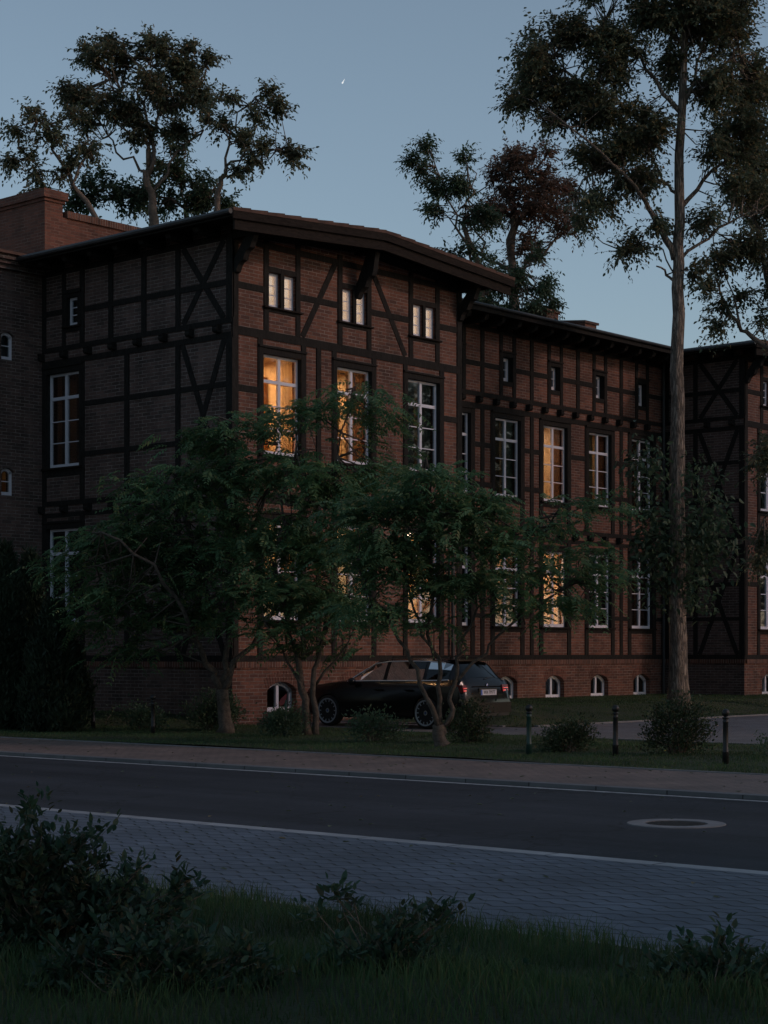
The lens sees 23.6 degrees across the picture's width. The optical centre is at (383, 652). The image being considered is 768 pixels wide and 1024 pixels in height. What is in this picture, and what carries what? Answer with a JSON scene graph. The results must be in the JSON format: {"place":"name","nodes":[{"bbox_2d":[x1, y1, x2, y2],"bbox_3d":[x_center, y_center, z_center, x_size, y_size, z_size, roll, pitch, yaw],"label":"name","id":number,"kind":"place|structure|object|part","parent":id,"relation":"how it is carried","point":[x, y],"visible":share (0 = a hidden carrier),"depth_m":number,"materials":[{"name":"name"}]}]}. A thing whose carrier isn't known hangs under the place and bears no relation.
{"place":"outdoors","nodes":[
{"label":"outdoors","id":0,"kind":"place"},
{"bbox_2d":[0,755,767,870],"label":"road","id":1,"kind":"structure","parent":0,"point":[587,823],"depth_m":19.49,"materials":[{"name":"grey asphalt"}]},
{"bbox_2d":[0,755,767,801],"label":"road marking","id":2,"kind":"object","parent":1,"relation":"on","point":[408,780],"depth_m":23.70,"materials":[{"name":"paint"}]},
{"bbox_2d":[6,729,766,921],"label":"fallen leaves","id":3,"kind":"object","parent":1,"relation":"on","point":[377,795],"visible":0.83,"depth_m":20.78,"materials":[{"name":"brown plant"}]},
{"bbox_2d":[627,819,725,828],"bbox_3d":[2.820,1.671,17.749,0.950,0.058,0.950,0,0,41],"label":"manhole cover","id":4,"kind":"object","parent":1,"relation":"on","point":[676,823],"visible":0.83,"depth_m":17.74,"materials":[{"name":"concrete"}]},
{"bbox_2d":[0,806,767,960],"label":"pavement","id":5,"kind":"structure","parent":0,"point":[656,901],"depth_m":13.10,"materials":[{"name":"grey stone"}]},
{"bbox_2d":[0,864,767,1023],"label":"verge","id":6,"kind":"structure","parent":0,"point":[475,1017],"depth_m":7.93,"materials":[{"name":"plant"}]},
{"bbox_2d":[0,781,211,961],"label":"leafy shrub","id":7,"kind":"object","parent":6,"relation":"on","point":[32,901],"visible":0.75,"depth_m":9.12,"materials":[{"name":"green plant"}]},
{"bbox_2d":[11,891,295,998],"bbox_3d":[-1.098,1.380,8.284,1.357,0.575,0.717,0,0,-14],"label":"leafy shrub","id":8,"kind":"object","parent":6,"relation":"on","point":[118,947],"visible":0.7,"depth_m":8.22,"materials":[{"name":"green plant"}]},
{"bbox_2d":[284,870,474,975],"bbox_3d":[-0.015,1.337,8.711,0.898,0.634,0.619,0,0,2],"label":"leafy shrub","id":9,"kind":"object","parent":6,"relation":"on","point":[404,937],"visible":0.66,"depth_m":8.66,"materials":[{"name":"green plant"}]},
{"bbox_2d":[592,911,767,993],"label":"leafy shrub","id":10,"kind":"object","parent":6,"relation":"on","point":[696,958],"visible":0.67,"depth_m":8.37,"materials":[{"name":"green plant"}]},
{"bbox_2d":[0,738,767,793],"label":"pavement","id":11,"kind":"structure","parent":0,"point":[715,782],"depth_m":25.89,"materials":[{"name":"grey concrete"}]},
{"bbox_2d":[0,710,767,773],"bbox_3d":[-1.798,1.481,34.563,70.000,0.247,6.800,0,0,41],"label":"verge","id":12,"kind":"structure","parent":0,"point":[461,751],"depth_m":30.66,"materials":[{"name":"plant"}]},
{"bbox_2d":[0,537,32,736],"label":"conifer","id":13,"kind":"object","parent":12,"relation":"on","point":[13,631],"visible":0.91,"depth_m":37.51,"materials":[{"name":"green plant"}]},
{"bbox_2d":[18,543,49,724],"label":"conifer","id":14,"kind":"object","parent":12,"relation":"on","point":[32,600],"visible":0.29,"depth_m":39.27,"materials":[{"name":"green plant"}]},
{"bbox_2d":[13,588,99,731],"bbox_3d":[-6.570,0.305,37.010,1.811,3.208,1.811,0,0,41],"label":"conifer","id":15,"kind":"object","parent":12,"relation":"on","point":[57,695],"visible":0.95,"depth_m":36.60,"materials":[{"name":"green plant"}]},
{"bbox_2d":[0,96,114,217],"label":"park tree","id":16,"kind":"object","parent":12,"relation":"on","point":[52,136],"visible":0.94,"depth_m":59.86,"materials":[{"name":"green plant"}]},
{"bbox_2d":[91,693,95,728],"bbox_3d":[-6.008,1.226,37.997,0.111,0.847,0.114,0,0,41],"label":"bollard","id":17,"kind":"object","parent":12,"relation":"on","point":[93,719],"visible":0.37,"depth_m":37.96,"materials":[{"name":"metal"}]},
{"bbox_2d":[99,704,122,725],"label":"shrub","id":18,"kind":"object","parent":12,"relation":"on","point":[111,723],"visible":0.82,"depth_m":39.44,"materials":[{"name":"green plant"}]},
{"bbox_2d":[42,22,231,225],"bbox_3d":[-8.279,-10.018,62.029,6.387,22.848,3.264,0,0,-3],"label":"park tree","id":19,"kind":"object","parent":12,"relation":"on","point":[184,72],"visible":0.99,"depth_m":61.75,"materials":[{"name":"green plant"}]},
{"bbox_2d":[113,693,176,730],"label":"shrub","id":20,"kind":"object","parent":12,"relation":"on","point":[142,717],"visible":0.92,"depth_m":37.72,"materials":[{"name":"green plant"}]},
{"bbox_2d":[150,694,155,733],"bbox_3d":[-4.463,1.226,35.541,0.111,0.847,0.114,0,0,41],"label":"bollard","id":21,"kind":"object","parent":12,"relation":"on","point":[152,697],"visible":0.98,"depth_m":35.51,"materials":[{"name":"metal"}]},
{"bbox_2d":[63,131,243,225],"bbox_3d":[-8.168,-8.445,63.923,6.588,19.791,3.236,0,0,-4],"label":"park tree","id":22,"kind":"object","parent":12,"relation":"on","point":[197,200],"visible":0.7,"depth_m":63.73,"materials":[{"name":"green plant"}]},
{"bbox_2d":[6,411,308,733],"bbox_3d":[-4.291,-1.584,36.605,6.034,6.446,3.977,0,0,4],"label":"ash tree","id":23,"kind":"object","parent":12,"relation":"on","point":[132,548],"visible":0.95,"depth_m":36.16,"materials":[{"name":"green plant"}]},
{"bbox_2d":[178,679,256,730],"bbox_3d":[-3.399,1.095,37.644,1.622,1.144,1.183,0,0,-7],"label":"shrub","id":24,"kind":"object","parent":12,"relation":"on","point":[210,707],"visible":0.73,"depth_m":37.46,"materials":[{"name":"green plant"}]},
{"bbox_2d":[193,76,318,210],"bbox_3d":[-4.217,-8.836,61.015,4.220,20.431,2.293,0,0,3],"label":"park tree","id":25,"kind":"object","parent":12,"relation":"on","point":[244,140],"visible":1,"depth_m":60.83,"materials":[{"name":"green plant"}]},
{"bbox_2d":[253,695,313,737],"bbox_3d":[-1.958,1.219,34.639,1.224,0.851,1.132,0,0,41],"label":"shrub","id":26,"kind":"object","parent":12,"relation":"on","point":[292,721],"visible":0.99,"depth_m":34.59,"materials":[{"name":"green plant"}]},
{"bbox_2d":[279,693,287,736],"bbox_3d":[-1.887,1.195,34.572,0.179,0.870,0.095,0,0,-13],"label":"marker post","id":27,"kind":"object","parent":12,"relation":"on","point":[283,700],"visible":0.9,"depth_m":34.57,"materials":[{"name":"green metal"}]},
{"bbox_2d":[196,375,436,734],"bbox_3d":[-1.312,-1.856,35.358,4.679,6.953,3.861,0,0,0],"label":"ash tree","id":28,"kind":"object","parent":12,"relation":"on","point":[323,485],"visible":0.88,"depth_m":35.08,"materials":[{"name":"green plant"}]},
{"bbox_2d":[339,704,413,741],"bbox_3d":[-0.107,1.279,32.969,1.405,0.760,0.914,0,0,-2],"label":"shrub","id":29,"kind":"object","parent":12,"relation":"on","point":[363,727],"visible":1,"depth_m":32.90,"materials":[{"name":"green plant"}]},
{"bbox_2d":[0,187,767,724],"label":"half timbered house","id":30,"kind":"structure","parent":12,"relation":"on","point":[120,343],"depth_m":44.53,"materials":[{"name":"brick"}]},
{"bbox_2d":[1,332,11,359],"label":"window","id":31,"kind":"structure","parent":30,"relation":"in","point":[6,340],"depth_m":44.16,"materials":[{"name":"white paint"}]},
{"bbox_2d":[1,468,11,495],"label":"window","id":32,"kind":"structure","parent":30,"relation":"in","point":[3,473],"depth_m":44.14,"materials":[{"name":"white paint"}]},
{"bbox_2d":[41,361,82,472],"bbox_3d":[-7.689,-5.640,44.253,1.510,2.560,0.240,0,0,41],"label":"window","id":33,"kind":"structure","parent":30,"relation":"in","point":[62,384],"depth_m":44.40,"materials":[{"name":"white paint"}]},
{"bbox_2d":[41,519,82,622],"bbox_3d":[-7.689,-1.905,44.253,1.510,2.530,0.240,0,0,41],"label":"window","id":34,"kind":"structure","parent":30,"relation":"in","point":[52,529],"depth_m":44.42,"materials":[{"name":"white paint"}]},
{"bbox_2d":[61,289,80,330],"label":"window","id":35,"kind":"structure","parent":30,"relation":"in","point":[71,298],"depth_m":44.11,"materials":[{"name":"white paint"}]},
{"bbox_2d":[269,273,277,307],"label":"window","id":36,"kind":"structure","parent":30,"relation":"in","point":[273,278],"depth_m":41.52,"materials":[{"name":"beige glass"}]},
{"bbox_2d":[267,682,291,711],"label":"window","id":37,"kind":"structure","parent":30,"relation":"in","point":[277,690],"depth_m":41.67,"materials":[{"name":"white paint"}]},
{"bbox_2d":[258,344,306,462],"bbox_3d":[-2.332,-5.605,41.590,0.240,2.550,1.540,0,0,41],"label":"window","id":38,"kind":"structure","parent":30,"relation":"in","point":[282,371],"depth_m":41.72,"materials":[{"name":"glass"}]},
{"bbox_2d":[259,511,306,625],"bbox_3d":[-2.332,-1.895,41.590,0.240,2.550,1.540,0,0,41],"label":"window","id":39,"kind":"structure","parent":30,"relation":"in","point":[266,515],"depth_m":41.60,"materials":[{"name":"white paint"}]},
{"bbox_2d":[284,276,292,310],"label":"window","id":40,"kind":"structure","parent":30,"relation":"in","point":[288,281],"depth_m":41.89,"materials":[{"name":"beige glass"}]},
{"bbox_2d":[343,289,349,321],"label":"window","id":41,"kind":"structure","parent":30,"relation":"in","point":[346,293],"depth_m":43.37,"materials":[{"name":"beige glass"}]},
{"bbox_2d":[334,519,375,626],"bbox_3d":[-0.731,-1.895,43.418,0.240,2.550,1.540,0,0,41],"label":"window","id":42,"kind":"structure","parent":30,"relation":"in","point":[345,579],"depth_m":43.43,"materials":[{"name":"white paint"}]},
{"bbox_2d":[333,357,377,469],"bbox_3d":[-0.731,-5.605,43.418,0.240,2.550,1.540,0,0,41],"label":"window","id":43,"kind":"structure","parent":30,"relation":"in","point":[343,369],"depth_m":43.44,"materials":[{"name":"white paint"}]},
{"bbox_2d":[356,295,363,324],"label":"window","id":44,"kind":"structure","parent":30,"relation":"in","point":[359,303],"depth_m":43.74,"materials":[{"name":"beige glass"}]},
{"bbox_2d":[413,305,419,335],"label":"window","id":45,"kind":"structure","parent":30,"relation":"in","point":[416,309],"depth_m":45.29,"materials":[{"name":"beige glass"}]},
{"bbox_2d":[403,370,444,478],"bbox_3d":[0.946,-5.605,45.333,0.240,2.550,1.540,0,0,41],"label":"window","id":46,"kind":"structure","parent":30,"relation":"in","point":[426,389],"depth_m":45.54,"materials":[{"name":"white paint"}]},
{"bbox_2d":[405,524,445,627],"bbox_3d":[0.946,-1.895,45.333,0.240,2.550,1.540,0,0,41],"label":"window","id":47,"kind":"structure","parent":30,"relation":"in","point":[419,607],"depth_m":45.54,"materials":[{"name":"white glass"}]},
{"bbox_2d":[426,307,432,338],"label":"window","id":48,"kind":"structure","parent":30,"relation":"in","point":[429,311],"depth_m":45.67,"materials":[{"name":"white paint"}]},
{"bbox_2d":[462,342,466,376],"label":"window","id":49,"kind":"structure","parent":30,"relation":"in","point":[463,343],"depth_m":51.05,"materials":[{"name":"white paint"}]},
{"bbox_2d":[462,405,475,495],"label":"window","id":50,"kind":"structure","parent":30,"relation":"in","point":[467,411],"depth_m":51.34,"materials":[{"name":"white paint"}]},
{"bbox_2d":[462,539,475,629],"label":"window","id":51,"kind":"structure","parent":30,"relation":"in","point":[466,622],"depth_m":51.34,"materials":[{"name":"white paint"}]},
{"bbox_2d":[501,676,512,698],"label":"window","id":52,"kind":"structure","parent":30,"relation":"in","point":[507,680],"depth_m":52.98,"materials":[{"name":"white paint"}]},
{"bbox_2d":[491,410,525,502],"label":"window","id":53,"kind":"structure","parent":30,"relation":"in","point":[507,427],"depth_m":52.81,"materials":[{"name":"white paint"}]},
{"bbox_2d":[500,350,516,385],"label":"window","id":54,"kind":"structure","parent":30,"relation":"in","point":[507,358],"depth_m":52.77,"materials":[{"name":"white paint"}]},
{"bbox_2d":[492,544,525,630],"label":"window","id":55,"kind":"structure","parent":30,"relation":"in","point":[515,627],"depth_m":52.85,"materials":[{"name":"white glass"}]},
{"bbox_2d":[546,676,559,697],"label":"window","id":56,"kind":"structure","parent":30,"relation":"in","point":[552,683],"depth_m":54.57,"materials":[{"name":"white paint"}]},
{"bbox_2d":[540,418,571,507],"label":"window","id":57,"kind":"structure","parent":30,"relation":"in","point":[555,434],"depth_m":54.54,"materials":[{"name":"white paint"}]},
{"bbox_2d":[540,544,571,630],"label":"window","id":58,"kind":"structure","parent":30,"relation":"in","point":[560,625],"depth_m":54.54,"materials":[{"name":"white paint"}]},
{"bbox_2d":[548,360,563,394],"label":"window","id":59,"kind":"structure","parent":30,"relation":"in","point":[555,367],"depth_m":54.53,"materials":[{"name":"white paint"}]},
{"bbox_2d":[591,675,603,695],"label":"window","id":60,"kind":"structure","parent":30,"relation":"in","point":[597,683],"depth_m":56.32,"materials":[{"name":"white paint"}]},
{"bbox_2d":[593,369,607,402],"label":"window","id":61,"kind":"structure","parent":30,"relation":"in","point":[600,376],"depth_m":56.27,"materials":[{"name":"white paint"}]},
{"bbox_2d":[586,425,615,511],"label":"window","id":62,"kind":"structure","parent":30,"relation":"in","point":[599,440],"depth_m":56.26,"materials":[{"name":"white paint"}]},
{"bbox_2d":[586,548,615,631],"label":"window","id":63,"kind":"structure","parent":30,"relation":"in","point":[609,608],"depth_m":56.43,"materials":[{"name":"white paint"}]},
{"bbox_2d":[633,674,645,694],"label":"window","id":64,"kind":"structure","parent":30,"relation":"in","point":[639,683],"depth_m":58.07,"materials":[{"name":"white paint"}]},
{"bbox_2d":[629,432,656,515],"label":"window","id":65,"kind":"structure","parent":30,"relation":"in","point":[641,445],"depth_m":58.00,"materials":[{"name":"white paint"}]},
{"bbox_2d":[629,551,656,632],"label":"window","id":66,"kind":"structure","parent":30,"relation":"in","point":[642,620],"depth_m":58.00,"materials":[{"name":"white paint"}]},
{"bbox_2d":[636,377,649,409],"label":"window","id":67,"kind":"structure","parent":30,"relation":"in","point":[641,384],"depth_m":58.00,"materials":[{"name":"white paint"}]},
{"bbox_2d":[758,433,767,514],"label":"window","id":68,"kind":"structure","parent":30,"relation":"in","point":[762,501],"depth_m":57.99,"materials":[{"name":"white paint"}]},
{"bbox_2d":[758,551,767,632],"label":"window","id":69,"kind":"structure","parent":30,"relation":"in","point":[763,593],"depth_m":58.03,"materials":[{"name":"white paint"}]},
{"bbox_2d":[763,382,765,405],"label":"window","id":70,"kind":"structure","parent":30,"relation":"in","point":[764,383],"depth_m":58.09,"materials":[{"name":"white paint"}]},
{"bbox_2d":[762,674,767,693],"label":"window","id":71,"kind":"structure","parent":30,"relation":"in","point":[765,679],"depth_m":58.22,"materials":[{"name":"white paint"}]},
{"bbox_2d":[0,751,767,800],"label":"kerb","id":72,"kind":"structure","parent":12,"relation":"on","point":[732,795],"depth_m":23.93,"materials":[{"name":"concrete"}]},
{"bbox_2d":[0,804,767,874],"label":"kerb","id":73,"kind":"structure","parent":12,"relation":"on","point":[466,846],"depth_m":15.41,"materials":[{"name":"grey concrete"}]},
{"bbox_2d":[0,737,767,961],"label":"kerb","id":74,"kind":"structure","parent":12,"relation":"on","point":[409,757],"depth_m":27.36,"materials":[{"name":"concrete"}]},
{"bbox_2d":[289,458,644,746],"bbox_3d":[1.409,-0.814,30.823,5.953,4.942,3.668,0,0,11],"label":"ash tree","id":75,"kind":"object","parent":12,"relation":"on","point":[378,555],"visible":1,"depth_m":30.76,"materials":[{"name":"green plant"}]},
{"bbox_2d":[442,693,506,742],"bbox_3d":[1.548,1.174,32.236,1.203,0.972,1.004,0,0,-1],"label":"shrub","id":76,"kind":"object","parent":12,"relation":"on","point":[469,723],"visible":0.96,"depth_m":32.10,"materials":[{"name":"green plant"}]},
{"bbox_2d":[393,129,568,319],"bbox_3d":[3.335,-8.188,63.089,5.992,19.245,2.966,0,0,-6],"label":"park tree","id":77,"kind":"object","parent":12,"relation":"on","point":[459,186],"visible":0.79,"depth_m":62.80,"materials":[{"name":"green plant"}]},
{"bbox_2d":[468,133,582,309],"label":"park tree","id":78,"kind":"object","parent":12,"relation":"on","point":[536,207],"visible":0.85,"depth_m":65.67,"materials":[{"name":"green plant"}]},
{"bbox_2d":[525,704,532,754],"bbox_3d":[2.255,1.226,28.610,0.111,0.847,0.114,0,0,41],"label":"bollard","id":79,"kind":"object","parent":12,"relation":"on","point":[528,708],"visible":0.96,"depth_m":28.57,"materials":[{"name":"black metal"}]},
{"bbox_2d":[341,714,767,744],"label":"kerb","id":80,"kind":"structure","parent":12,"relation":"on","point":[603,723],"depth_m":41.47,"materials":[{"name":"concrete"}]},
{"bbox_2d":[534,710,604,752],"bbox_3d":[2.955,1.269,29.575,1.121,0.732,1.085,0,0,41],"label":"shrub","id":81,"kind":"object","parent":12,"relation":"on","point":[565,734],"visible":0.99,"depth_m":29.51,"materials":[{"name":"green plant"}]},
{"bbox_2d":[612,705,618,755],"bbox_3d":[3.564,1.226,28.315,0.111,0.847,0.114,0,0,41],"label":"bollard","id":82,"kind":"object","parent":12,"relation":"on","point":[615,713],"visible":0.97,"depth_m":28.28,"materials":[{"name":"metal"}]},
{"bbox_2d":[634,689,718,755],"bbox_3d":[4.532,1.102,28.485,1.309,1.089,1.272,0,0,16],"label":"shrub","id":83,"kind":"object","parent":12,"relation":"on","point":[687,735],"visible":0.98,"depth_m":28.39,"materials":[{"name":"green plant"}]},
{"bbox_2d":[722,709,729,763],"bbox_3d":[4.887,1.226,26.319,0.111,0.847,0.114,0,0,41],"label":"bollard","id":84,"kind":"object","parent":12,"relation":"on","point":[725,751],"visible":0.98,"depth_m":26.28,"materials":[{"name":"metal"}]},
{"bbox_2d":[746,730,767,757],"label":"shrub","id":85,"kind":"object","parent":12,"relation":"on","point":[765,750],"visible":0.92,"depth_m":27.35,"materials":[{"name":"green plant"}]},
{"bbox_2d":[0,0,767,348],"label":"sky","id":86,"kind":"structure","parent":0,"point":[409,68],"materials":[{"name":"blue"}]},
{"bbox_2d":[260,722,767,743],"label":"driveway","id":87,"kind":"structure","parent":0,"point":[632,735],"depth_m":36.47,"materials":[{"name":"grey concrete"}]},
{"bbox_2d":[307,656,510,728],"bbox_3d":[0.475,0.833,40.044,4.700,1.535,2.060,0,0,41],"label":"parked car","id":88,"kind":"object","parent":87,"relation":"on","point":[393,683],"visible":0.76,"depth_m":39.02,"materials":[{"name":"paint"}]},
{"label":"side window","id":89,"kind":"part","parent":88,"relation":"part of","materials":[{"name":"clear glass"}]},
{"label":"side window","id":90,"kind":"part","parent":88,"relation":"part of","materials":[{"name":"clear glass"}]},
{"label":"side window","id":91,"kind":"part","parent":88,"relation":"part of","materials":[{"name":"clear glass"}]},
{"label":"rear window","id":92,"kind":"part","parent":88,"relation":"part of","materials":[{"name":"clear glass"}]},
{"bbox_2d":[348,693,767,726],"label":"lawn","id":93,"kind":"structure","parent":0,"point":[608,710],"depth_m":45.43,"materials":[{"name":"plant"}]},
{"bbox_2d":[488,0,767,705],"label":"tall tree","id":94,"kind":"object","parent":93,"relation":"on","point":[607,47],"visible":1,"depth_m":48.31,"materials":[{"name":"green plant"}]},
{"bbox_2d":[683,136,767,589],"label":"broad tree","id":95,"kind":"object","parent":93,"relation":"on","point":[752,250],"visible":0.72,"depth_m":49.90,"materials":[{"name":"green plant"}]},
{"bbox_2d":[531,715,767,735],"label":"driveway","id":96,"kind":"structure","parent":0,"point":[746,725],"depth_m":39.94,"materials":[{"name":"grey concrete"}]}
]}

